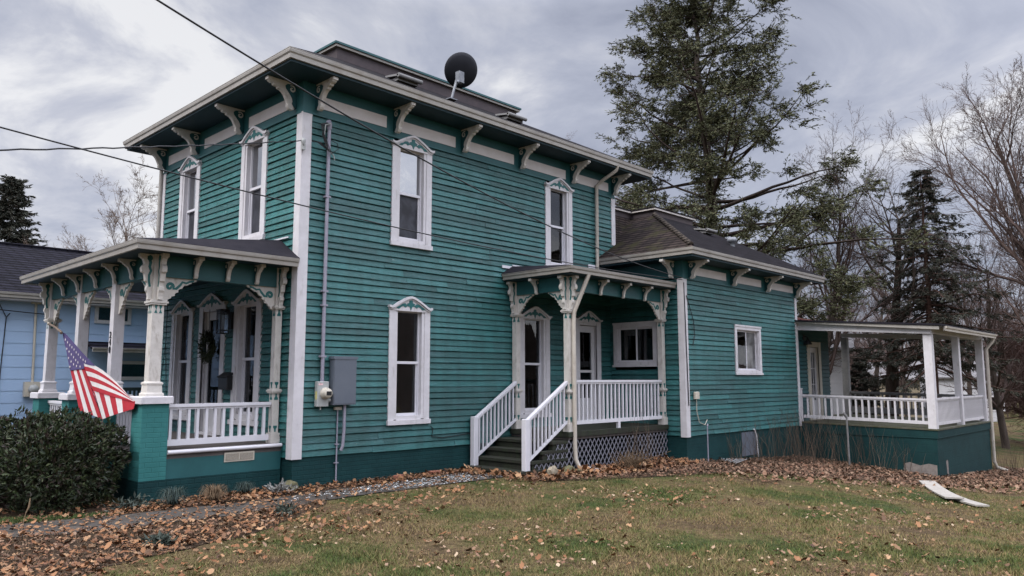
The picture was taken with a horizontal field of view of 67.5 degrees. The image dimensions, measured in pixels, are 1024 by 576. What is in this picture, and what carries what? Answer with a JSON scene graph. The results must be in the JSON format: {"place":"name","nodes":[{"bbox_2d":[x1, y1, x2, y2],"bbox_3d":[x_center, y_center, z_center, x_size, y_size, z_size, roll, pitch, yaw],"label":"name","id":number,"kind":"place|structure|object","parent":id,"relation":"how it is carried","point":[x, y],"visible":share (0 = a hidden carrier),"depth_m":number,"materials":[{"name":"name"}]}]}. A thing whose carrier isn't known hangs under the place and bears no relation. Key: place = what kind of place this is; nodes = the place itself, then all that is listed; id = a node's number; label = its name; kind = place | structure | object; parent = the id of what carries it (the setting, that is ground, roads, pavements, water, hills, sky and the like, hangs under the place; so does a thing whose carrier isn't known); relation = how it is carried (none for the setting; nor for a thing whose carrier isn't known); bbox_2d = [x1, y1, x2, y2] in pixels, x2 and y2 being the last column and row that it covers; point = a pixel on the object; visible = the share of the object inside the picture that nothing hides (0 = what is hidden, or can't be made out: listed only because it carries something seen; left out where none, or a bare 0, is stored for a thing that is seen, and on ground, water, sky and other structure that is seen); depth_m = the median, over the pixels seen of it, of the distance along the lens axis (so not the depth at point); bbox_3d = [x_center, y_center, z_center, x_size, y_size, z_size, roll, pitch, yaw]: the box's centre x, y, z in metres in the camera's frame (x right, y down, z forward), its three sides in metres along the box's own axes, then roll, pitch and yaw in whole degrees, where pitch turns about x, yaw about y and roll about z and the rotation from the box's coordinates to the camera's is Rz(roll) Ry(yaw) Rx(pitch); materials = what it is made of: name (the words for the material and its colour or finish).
{"place":"outdoors","nodes":[
{"label":"outdoors","id":0,"kind":"place"},
{"bbox_2d":[0,473,502,536],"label":"path","id":1,"kind":"structure","parent":0,"point":[125,519],"depth_m":10.58,"materials":[{"name":"grey gravel"}]},
{"bbox_2d":[23,498,30,522],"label":"dead stem","id":2,"kind":"object","parent":1,"relation":"on","point":[29,504],"visible":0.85,"depth_m":9.82,"materials":[{"name":"beige plant"}]},
{"bbox_2d":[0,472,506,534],"bbox_3d":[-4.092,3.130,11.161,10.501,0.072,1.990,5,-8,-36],"label":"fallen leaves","id":3,"kind":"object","parent":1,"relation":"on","point":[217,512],"visible":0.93,"depth_m":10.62,"materials":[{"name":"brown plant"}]},
{"bbox_2d":[290,473,495,500],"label":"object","id":4,"kind":"object","parent":1,"relation":"on","point":[407,483],"visible":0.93,"depth_m":13.46,"materials":[{"name":"brown plant"}]},
{"bbox_2d":[0,403,1023,575],"bbox_3d":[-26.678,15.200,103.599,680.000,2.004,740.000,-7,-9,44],"label":"ground","id":5,"kind":"structure","parent":0,"point":[1014,436],"depth_m":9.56,"materials":[{"name":"green plant"}]},
{"bbox_2d":[0,174,47,245],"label":"spruce tree","id":6,"kind":"object","parent":5,"relation":"on","point":[12,193],"visible":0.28,"depth_m":38.60,"materials":[{"name":"green plant"}]},
{"bbox_2d":[0,404,131,513],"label":"shrub","id":7,"kind":"object","parent":5,"relation":"on","point":[83,444],"visible":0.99,"depth_m":10.86,"materials":[{"name":"green plant"}]},
{"bbox_2d":[0,242,147,428],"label":"blue house","id":8,"kind":"structure","parent":5,"relation":"on","point":[22,332],"depth_m":19.49,"materials":[{"name":"blue wood"}]},
{"bbox_2d":[94,306,131,324],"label":"window","id":9,"kind":"structure","parent":8,"relation":"in","point":[128,322],"depth_m":20.25,"materials":[{"name":"white paint"}]},
{"bbox_2d":[121,361,144,379],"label":"window","id":10,"kind":"structure","parent":8,"relation":"in","point":[123,362],"depth_m":20.64,"materials":[{"name":"white paint"}]},
{"bbox_2d":[22,154,157,250],"bbox_3d":[-16.741,0.315,32.917,6.701,12.277,8.723,-60,-60,82],"label":"bare tree","id":11,"kind":"object","parent":5,"relation":"on","point":[126,233],"visible":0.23,"depth_m":32.64,"materials":[{"name":"beige plant"}]},
{"bbox_2d":[0,501,326,575],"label":"garden bed","id":12,"kind":"object","parent":5,"relation":"on","point":[115,548],"visible":0.45,"depth_m":8.58,"materials":[{"name":"soil"}]},
{"bbox_2d":[139,529,177,545],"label":"groundcover plant","id":13,"kind":"object","parent":12,"relation":"on","point":[163,538],"visible":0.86,"depth_m":8.46,"materials":[{"name":"green plant"}]},
{"bbox_2d":[0,468,485,575],"bbox_3d":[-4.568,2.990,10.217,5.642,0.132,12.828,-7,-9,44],"label":"fallen leaves","id":14,"kind":"object","parent":12,"relation":"on","point":[146,533],"visible":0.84,"depth_m":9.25,"materials":[{"name":"brown plant"}]},
{"bbox_2d":[269,501,298,515],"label":"groundcover plant","id":15,"kind":"object","parent":12,"relation":"on","point":[283,508],"visible":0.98,"depth_m":10.46,"materials":[{"name":"green plant"}]},
{"bbox_2d":[0,471,478,522],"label":"garden bed","id":16,"kind":"object","parent":5,"relation":"on","point":[88,509],"visible":0.35,"depth_m":11.30,"materials":[{"name":"brown plant"}]},
{"bbox_2d":[0,511,119,524],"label":"grass","id":17,"kind":"structure","parent":16,"relation":"on","point":[21,519],"depth_m":10.07,"materials":[{"name":"brown plant"}]},
{"bbox_2d":[103,491,158,510],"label":"groundcover plant","id":18,"kind":"object","parent":16,"relation":"on","point":[137,501],"visible":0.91,"depth_m":10.85,"materials":[{"name":"green plant"}]},
{"bbox_2d":[154,486,189,506],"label":"fescue tuft","id":19,"kind":"object","parent":16,"relation":"on","point":[171,497],"visible":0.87,"depth_m":10.98,"materials":[{"name":"green plant"}]},
{"bbox_2d":[197,483,228,502],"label":"fescue tuft","id":20,"kind":"object","parent":16,"relation":"on","point":[213,493],"visible":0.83,"depth_m":11.39,"materials":[{"name":"beige plant"}]},
{"bbox_2d":[232,481,254,494],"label":"fescue tuft","id":21,"kind":"object","parent":16,"relation":"on","point":[244,487],"visible":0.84,"depth_m":12.16,"materials":[{"name":"green plant"}]},
{"bbox_2d":[264,478,297,494],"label":"groundcover plant","id":22,"kind":"object","parent":16,"relation":"on","point":[275,488],"visible":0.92,"depth_m":12.38,"materials":[{"name":"grey plant"}]},
{"bbox_2d":[282,480,298,490],"bbox_3d":[-3.680,3.309,12.687,0.253,0.266,0.316,-7,-9,44],"label":"stone","id":23,"kind":"object","parent":16,"relation":"on","point":[288,482],"visible":0.39,"depth_m":12.65,"materials":[{"name":"beige stone"}]},
{"bbox_2d":[20,40,1007,501],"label":"green house","id":24,"kind":"structure","parent":5,"relation":"on","point":[488,358],"depth_m":15.89,"materials":[{"name":"teal paint"}]},
{"bbox_2d":[47,322,134,418],"bbox_3d":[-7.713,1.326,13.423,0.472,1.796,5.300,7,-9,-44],"label":"flag","id":25,"kind":"object","parent":24,"relation":"attached to","point":[112,396],"visible":0.99,"depth_m":12.41,"materials":[{"name":"multicoloured fabric"}]},
{"bbox_2d":[87,304,167,395],"bbox_3d":[-7.914,1.260,15.793,0.495,2.630,1.533,-7,-9,44],"label":"porch swing","id":26,"kind":"object","parent":24,"relation":"hanging from","point":[133,389],"visible":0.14,"depth_m":16.05,"materials":[{"name":"green paint"}]},
{"bbox_2d":[168,300,194,419],"bbox_3d":[-6.997,1.516,16.290,1.113,2.518,0.215,-7,-9,44],"label":"window","id":27,"kind":"structure","parent":24,"relation":"in","point":[181,347],"depth_m":16.44,"materials":[{"name":"white paint"}]},
{"bbox_2d":[177,156,202,238],"bbox_3d":[-6.977,-1.747,16.658,1.060,2.265,0.215,-7,-9,44],"label":"window","id":28,"kind":"structure","parent":24,"relation":"in","point":[188,214],"depth_m":16.82,"materials":[{"name":"white paint"}]},
{"bbox_2d":[196,313,217,365],"bbox_3d":[-6.056,0.991,15.258,0.753,1.124,0.296,-7,-9,44],"label":"wreath","id":29,"kind":"object","parent":24,"relation":"hanging from","point":[205,355],"visible":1,"depth_m":15.19,"materials":[{"name":"green plant"}]},
{"bbox_2d":[194,292,228,435],"bbox_3d":[-5.971,1.497,15.312,1.219,2.843,0.235,-7,-9,44],"label":"door","id":30,"kind":"structure","parent":24,"relation":"in","point":[207,391],"depth_m":15.44,"materials":[{"name":"white paint"}]},
{"bbox_2d":[216,309,233,333],"bbox_3d":[-5.503,0.646,14.690,0.200,0.465,0.280,-7,-9,44],"label":"wall lantern","id":31,"kind":"object","parent":24,"relation":"attached to","point":[228,320],"depth_m":14.68,"materials":[{"name":"black metal"}]},
{"bbox_2d":[217,372,232,389],"bbox_3d":[-5.475,1.772,14.628,0.400,0.335,0.140,-7,-9,44],"label":"mailbox","id":32,"kind":"object","parent":24,"relation":"attached to","point":[225,379],"visible":1,"depth_m":14.54,"materials":[{"name":"black metal"}]},
{"bbox_2d":[227,289,270,425],"bbox_3d":[-4.872,1.285,14.359,1.113,2.518,0.360,-7,-9,44],"label":"window","id":33,"kind":"structure","parent":24,"relation":"in","point":[248,310],"depth_m":14.45,"materials":[{"name":"white paint"}]},
{"bbox_2d":[238,126,269,239],"bbox_3d":[-4.916,-1.982,14.689,1.060,2.265,0.215,-7,-9,44],"label":"window","id":34,"kind":"structure","parent":24,"relation":"in","point":[254,158],"depth_m":14.81,"materials":[{"name":"white paint"}]},
{"bbox_2d":[301,138,305,150],"bbox_3d":[-3.664,-2.533,13.470,0.126,0.210,0.088,-18,-19,68],"label":"insulator","id":35,"kind":"object","parent":24,"relation":"attached to","point":[303,144],"visible":1,"depth_m":13.46,"materials":[{"name":"grey ceramic"}]},
{"bbox_2d":[0,140,300,150],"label":"utility cable","id":36,"kind":"object","parent":35,"relation":"attached to","point":[139,147],"visible":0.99,"depth_m":9.40,"materials":[{"name":"black rubber"}]},
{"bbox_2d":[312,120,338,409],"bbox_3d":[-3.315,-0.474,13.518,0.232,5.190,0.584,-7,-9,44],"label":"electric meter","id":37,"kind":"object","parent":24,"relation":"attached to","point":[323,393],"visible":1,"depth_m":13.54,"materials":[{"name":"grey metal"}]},
{"bbox_2d":[334,407,341,480],"bbox_3d":[-3.090,2.793,13.509,0.060,1.380,0.140,-7,-9,44],"label":"ground pipe","id":38,"kind":"object","parent":24,"relation":"attached to","point":[337,409],"visible":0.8,"depth_m":13.52,"materials":[{"name":"grey metal"}]},
{"bbox_2d":[0,126,681,279],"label":"utility cable","id":39,"kind":"object","parent":24,"relation":"attached to","point":[292,202],"visible":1,"depth_m":9.91,"materials":[{"name":"black rubber"}]},
{"bbox_2d":[329,356,357,450],"bbox_3d":[-3.003,2.047,13.583,0.175,1.660,0.500,-7,-9,44],"label":"breaker panel","id":40,"kind":"object","parent":24,"relation":"attached to","point":[342,379],"visible":1,"depth_m":13.54,"materials":[{"name":"grey metal"}]},
{"bbox_2d":[386,296,432,424],"bbox_3d":[-2.019,1.393,14.881,0.215,2.465,1.060,-7,-9,44],"label":"window","id":41,"kind":"structure","parent":24,"relation":"in","point":[411,304],"depth_m":14.98,"materials":[{"name":"white paint"}]},
{"bbox_2d":[389,136,434,250],"bbox_3d":[-2.020,-1.914,15.275,0.215,2.265,1.060,-7,-9,44],"label":"window","id":42,"kind":"structure","parent":24,"relation":"in","point":[411,186],"depth_m":15.35,"materials":[{"name":"white paint"}]},
{"bbox_2d":[156,0,681,277],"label":"utility cable","id":43,"kind":"object","parent":24,"relation":"attached to","point":[222,40],"visible":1,"depth_m":8.43,"materials":[{"name":"black rubber"}]},
{"bbox_2d":[444,52,476,101],"bbox_3d":[-1.194,-4.430,16.413,0.622,1.127,0.818,-7,-9,44],"label":"satellite dish","id":44,"kind":"object","parent":24,"relation":"attached to","point":[460,69],"visible":1,"depth_m":16.29,"materials":[{"name":"metal"}]},
{"bbox_2d":[520,306,551,417],"bbox_3d":[0.480,1.673,17.463,0.215,2.518,1.113,-7,-9,44],"label":"window","id":45,"kind":"structure","parent":24,"relation":"in","point":[534,322],"depth_m":17.59,"materials":[{"name":"white paint"}]},
{"bbox_2d":[543,178,573,264],"bbox_3d":[1.048,-1.525,18.544,0.360,2.265,1.049,-7,-9,44],"label":"window","id":46,"kind":"structure","parent":24,"relation":"in","point":[558,194],"depth_m":18.62,"materials":[{"name":"white paint"}]},
{"bbox_2d":[576,311,602,419],"bbox_3d":[1.839,1.947,18.867,0.235,2.765,1.060,-7,-9,44],"label":"door","id":47,"kind":"structure","parent":24,"relation":"in","point":[588,326],"depth_m":19.00,"materials":[{"name":"white paint"}]},
{"bbox_2d":[612,321,657,366],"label":"window","id":48,"kind":"structure","parent":24,"relation":"in","point":[617,327],"depth_m":19.09,"materials":[{"name":"white paint"}]},
{"bbox_2d":[693,392,706,424],"bbox_3d":[4.499,2.876,18.288,0.070,0.800,0.517,-7,-9,44],"label":"utility box","id":49,"kind":"object","parent":24,"relation":"attached to","point":[696,395],"visible":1,"depth_m":18.17,"materials":[{"name":"beige plastic"}]},
{"bbox_2d":[734,324,763,374],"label":"window","id":50,"kind":"structure","parent":24,"relation":"in","point":[748,350],"depth_m":20.45,"materials":[{"name":"white paint"}]},
{"bbox_2d":[806,342,823,419],"bbox_3d":[9.214,2.857,23.464,0.200,2.400,0.980,-7,-9,44],"label":"door","id":51,"kind":"structure","parent":24,"relation":"in","point":[814,365],"depth_m":23.60,"materials":[{"name":"white wood"}]},
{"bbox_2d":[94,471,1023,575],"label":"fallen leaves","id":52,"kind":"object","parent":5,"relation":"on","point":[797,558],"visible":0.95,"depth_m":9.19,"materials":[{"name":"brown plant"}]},
{"bbox_2d":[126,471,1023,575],"bbox_3d":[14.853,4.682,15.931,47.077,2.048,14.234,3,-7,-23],"label":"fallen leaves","id":53,"kind":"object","parent":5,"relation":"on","point":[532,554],"visible":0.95,"depth_m":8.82,"materials":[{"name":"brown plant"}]},
{"bbox_2d":[594,0,936,320],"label":"tall conifer","id":54,"kind":"object","parent":5,"relation":"on","point":[706,132],"visible":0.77,"depth_m":33.31,"materials":[{"name":"green plant"}]},
{"bbox_2d":[540,456,1023,488],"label":"garden bed","id":55,"kind":"object","parent":5,"relation":"on","point":[711,467],"visible":0.29,"depth_m":17.92,"materials":[{"name":"brown plant"}]},
{"bbox_2d":[0,456,1023,575],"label":"grass","id":56,"kind":"structure","parent":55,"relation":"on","point":[253,510],"depth_m":9.09,"materials":[{"name":"brown plant"}]},
{"bbox_2d":[547,465,557,474],"bbox_3d":[0.796,3.563,14.729,0.141,0.308,0.407,-4,-28,32],"label":"stone","id":57,"kind":"object","parent":55,"relation":"on","point":[553,469],"visible":0.58,"depth_m":14.63,"materials":[{"name":"beige stone"}]},
{"bbox_2d":[563,465,574,471],"bbox_3d":[1.095,3.593,14.983,0.390,0.266,0.170,-9,0,-35],"label":"stone","id":58,"kind":"object","parent":55,"relation":"on","point":[569,467],"visible":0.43,"depth_m":14.94,"materials":[{"name":"beige stone"}]},
{"bbox_2d":[444,454,698,481],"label":"fallen leaves","id":59,"kind":"object","parent":55,"relation":"on","point":[494,472],"visible":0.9,"depth_m":15.02,"materials":[{"name":"brown plant"}]},
{"bbox_2d":[607,408,665,469],"bbox_3d":[2.814,3.261,16.757,0.788,1.276,1.588,4,-8,-32],"label":"dry stalk plant","id":60,"kind":"object","parent":55,"relation":"on","point":[636,436],"visible":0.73,"depth_m":16.82,"materials":[{"name":"brown plant"}]},
{"bbox_2d":[609,447,669,468],"bbox_3d":[2.610,3.611,16.069,1.013,0.451,1.348,-5,-8,36],"label":"dry grass clump","id":61,"kind":"object","parent":55,"relation":"on","point":[628,462],"visible":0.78,"depth_m":15.98,"materials":[{"name":"beige plant"}]},
{"bbox_2d":[706,424,708,459],"bbox_3d":[4.678,3.699,18.297,0.043,0.908,0.059,-7,-9,44],"label":"standpipe","id":62,"kind":"object","parent":55,"relation":"on","point":[707,442],"visible":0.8,"depth_m":18.28,"materials":[{"name":"grey plastic"}]},
{"bbox_2d":[720,458,746,463],"bbox_3d":[5.211,4.139,18.419,0.618,0.057,0.864,-5,-8,34],"label":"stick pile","id":63,"kind":"object","parent":55,"relation":"on","point":[736,460],"visible":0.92,"depth_m":18.36,"materials":[{"name":"grey wood"}]},
{"bbox_2d":[724,427,758,464],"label":"dry stalk plant","id":64,"kind":"object","parent":55,"relation":"on","point":[741,446],"visible":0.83,"depth_m":18.67,"materials":[{"name":"brown plant"}]},
{"bbox_2d":[741,419,785,464],"bbox_3d":[6.213,3.836,19.505,1.394,1.227,1.657,-7,-9,44],"label":"dry stalk plant","id":65,"kind":"object","parent":55,"relation":"on","point":[761,445],"visible":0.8,"depth_m":19.25,"materials":[{"name":"brown plant"}]},
{"bbox_2d":[517,454,1023,486],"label":"fallen leaves","id":66,"kind":"object","parent":55,"relation":"on","point":[888,472],"visible":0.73,"depth_m":18.49,"materials":[{"name":"brown plant"}]},
{"bbox_2d":[761,410,816,465],"bbox_3d":[7.212,3.827,19.973,1.229,1.487,1.558,-1,-7,5],"label":"dry stalk plant","id":67,"kind":"object","parent":55,"relation":"on","point":[773,437],"visible":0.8,"depth_m":19.91,"materials":[{"name":"brown plant"}]},
{"bbox_2d":[775,404,833,464],"bbox_3d":[7.810,3.879,20.290,1.513,1.564,1.244,-1,-7,10],"label":"dry stalk plant","id":68,"kind":"object","parent":55,"relation":"on","point":[813,445],"visible":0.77,"depth_m":20.31,"materials":[{"name":"brown plant"}]},
{"bbox_2d":[795,409,856,464],"bbox_3d":[8.680,4.031,21.018,1.562,1.572,1.448,-7,-9,44],"label":"dry stalk plant","id":69,"kind":"object","parent":55,"relation":"on","point":[833,449],"visible":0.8,"depth_m":20.93,"materials":[{"name":"brown plant"}]},
{"bbox_2d":[842,412,849,465],"bbox_3d":[9.021,4.065,20.677,0.202,1.448,0.076,3,-7,-21],"label":"stake","id":70,"kind":"object","parent":55,"relation":"on","point":[845,415],"visible":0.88,"depth_m":20.69,"materials":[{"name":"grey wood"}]},
{"bbox_2d":[843,422,899,469],"bbox_3d":[9.636,4.251,21.125,1.553,1.348,1.916,0,-7,0],"label":"dry stalk plant","id":71,"kind":"object","parent":55,"relation":"on","point":[869,458],"visible":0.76,"depth_m":20.69,"materials":[{"name":"brown plant"}]},
{"bbox_2d":[876,436,925,475],"bbox_3d":[10.012,4.317,19.838,1.213,1.015,1.357,0,-7,-3],"label":"dry stalk plant","id":72,"kind":"object","parent":55,"relation":"on","point":[897,459],"visible":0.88,"depth_m":19.84,"materials":[{"name":"brown plant"}]},
{"bbox_2d":[991,439,1023,471],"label":"dry stalk plant","id":73,"kind":"object","parent":55,"relation":"on","point":[1015,464],"visible":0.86,"depth_m":23.48,"materials":[{"name":"brown plant"}]},
{"bbox_2d":[774,247,864,372],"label":"bare tree","id":74,"kind":"object","parent":5,"relation":"on","point":[804,265],"visible":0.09,"depth_m":42.16,"materials":[{"name":"brown plant"}]},
{"bbox_2d":[797,250,869,319],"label":"bare tree","id":75,"kind":"object","parent":5,"relation":"on","point":[817,290],"visible":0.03,"depth_m":54.62,"materials":[{"name":"brown plant"}]},
{"bbox_2d":[828,331,853,414],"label":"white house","id":76,"kind":"structure","parent":5,"relation":"on","point":[836,382],"depth_m":41.12,"materials":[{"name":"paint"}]},
{"bbox_2d":[815,299,884,406],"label":"bare tree","id":77,"kind":"object","parent":5,"relation":"on","point":[855,343],"visible":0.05,"depth_m":49.27,"materials":[{"name":"brown plant"}]},
{"bbox_2d":[783,100,924,374],"bbox_3d":[16.319,-0.834,36.988,5.990,17.083,8.808,-7,-9,44],"label":"bare tree","id":78,"kind":"object","parent":5,"relation":"on","point":[839,256],"visible":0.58,"depth_m":36.62,"materials":[{"name":"plant"}]},
{"bbox_2d":[707,469,1023,493],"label":"fallen leaves","id":79,"kind":"object","parent":5,"relation":"on","point":[810,479],"visible":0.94,"depth_m":16.80,"materials":[{"name":"brown plant"}]},
{"bbox_2d":[850,355,885,415],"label":"spruce tree","id":80,"kind":"object","parent":5,"relation":"on","point":[863,373],"visible":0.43,"depth_m":43.05,"materials":[{"name":"green plant"}]},
{"bbox_2d":[848,255,941,416],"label":"bare tree","id":81,"kind":"object","parent":5,"relation":"on","point":[902,381],"visible":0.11,"depth_m":52.87,"materials":[{"name":"brown plant"}]},
{"bbox_2d":[867,361,924,417],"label":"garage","id":82,"kind":"structure","parent":5,"relation":"on","point":[909,377],"depth_m":59.41,"materials":[{"name":"white wood"}]},
{"bbox_2d":[837,238,964,406],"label":"bare tree","id":83,"kind":"object","parent":5,"relation":"on","point":[876,372],"visible":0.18,"depth_m":45.07,"materials":[{"name":"brown plant"}]},
{"bbox_2d":[803,277,1023,417],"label":"woodland","id":84,"kind":"object","parent":5,"relation":"on","point":[885,351],"depth_m":76.95,"materials":[{"name":"brown plant"}]},
{"bbox_2d":[807,144,1021,415],"bbox_3d":[19.101,0.411,38.341,10.949,15.348,10.349,-7,-9,44],"label":"bare tree","id":85,"kind":"object","parent":5,"relation":"on","point":[891,386],"visible":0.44,"depth_m":37.81,"materials":[{"name":"grey plant"}]},
{"bbox_2d":[830,166,1023,408],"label":"spruce tree","id":86,"kind":"object","parent":5,"relation":"on","point":[943,316],"visible":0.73,"depth_m":35.40,"materials":[{"name":"green plant"}]},
{"bbox_2d":[919,480,963,498],"bbox_3d":[9.072,4.273,16.271,0.330,0.097,3.029,-2,-7,19],"label":"plank","id":87,"kind":"object","parent":5,"relation":"on","point":[939,490],"visible":0.97,"depth_m":16.18,"materials":[{"name":"white wood"}]},
{"bbox_2d":[863,54,1023,330],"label":"bare tree","id":88,"kind":"object","parent":5,"relation":"on","point":[1013,227],"visible":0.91,"depth_m":33.46,"materials":[{"name":"grey plant"}]},
{"bbox_2d":[920,361,1004,421],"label":"white house","id":89,"kind":"structure","parent":5,"relation":"on","point":[944,389],"depth_m":62.27,"materials":[{"name":"paint"}]},
{"bbox_2d":[904,230,1023,448],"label":"bare tree","id":90,"kind":"object","parent":5,"relation":"on","point":[998,403],"visible":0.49,"depth_m":37.66,"materials":[{"name":"grey plant"}]},
{"bbox_2d":[909,248,1022,437],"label":"bare tree","id":91,"kind":"object","parent":5,"relation":"on","point":[965,321],"visible":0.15,"depth_m":44.57,"materials":[{"name":"grey plant"}]},
{"bbox_2d":[928,230,1013,394],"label":"bare tree","id":92,"kind":"object","parent":5,"relation":"on","point":[969,385],"visible":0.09,"depth_m":52.91,"materials":[{"name":"grey plant"}]},
{"bbox_2d":[953,498,989,506],"bbox_3d":[8.760,4.093,14.673,0.240,0.073,1.193,-1,-7,11],"label":"plank","id":93,"kind":"object","parent":5,"relation":"on","point":[969,502],"visible":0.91,"depth_m":14.50,"materials":[{"name":"white wood"}]},
{"bbox_2d":[945,301,1023,442],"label":"bare tree","id":94,"kind":"object","parent":5,"relation":"on","point":[1019,348],"visible":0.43,"depth_m":40.62,"materials":[{"name":"brown plant"}]},
{"bbox_2d":[957,223,1023,371],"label":"bare tree","id":95,"kind":"object","parent":5,"relation":"on","point":[998,279],"visible":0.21,"depth_m":49.24,"materials":[{"name":"grey plant"}]},
{"bbox_2d":[0,0,1023,359],"label":"sky","id":96,"kind":"structure","parent":0,"point":[77,73],"materials":[{"name":"grey"}]}
]}

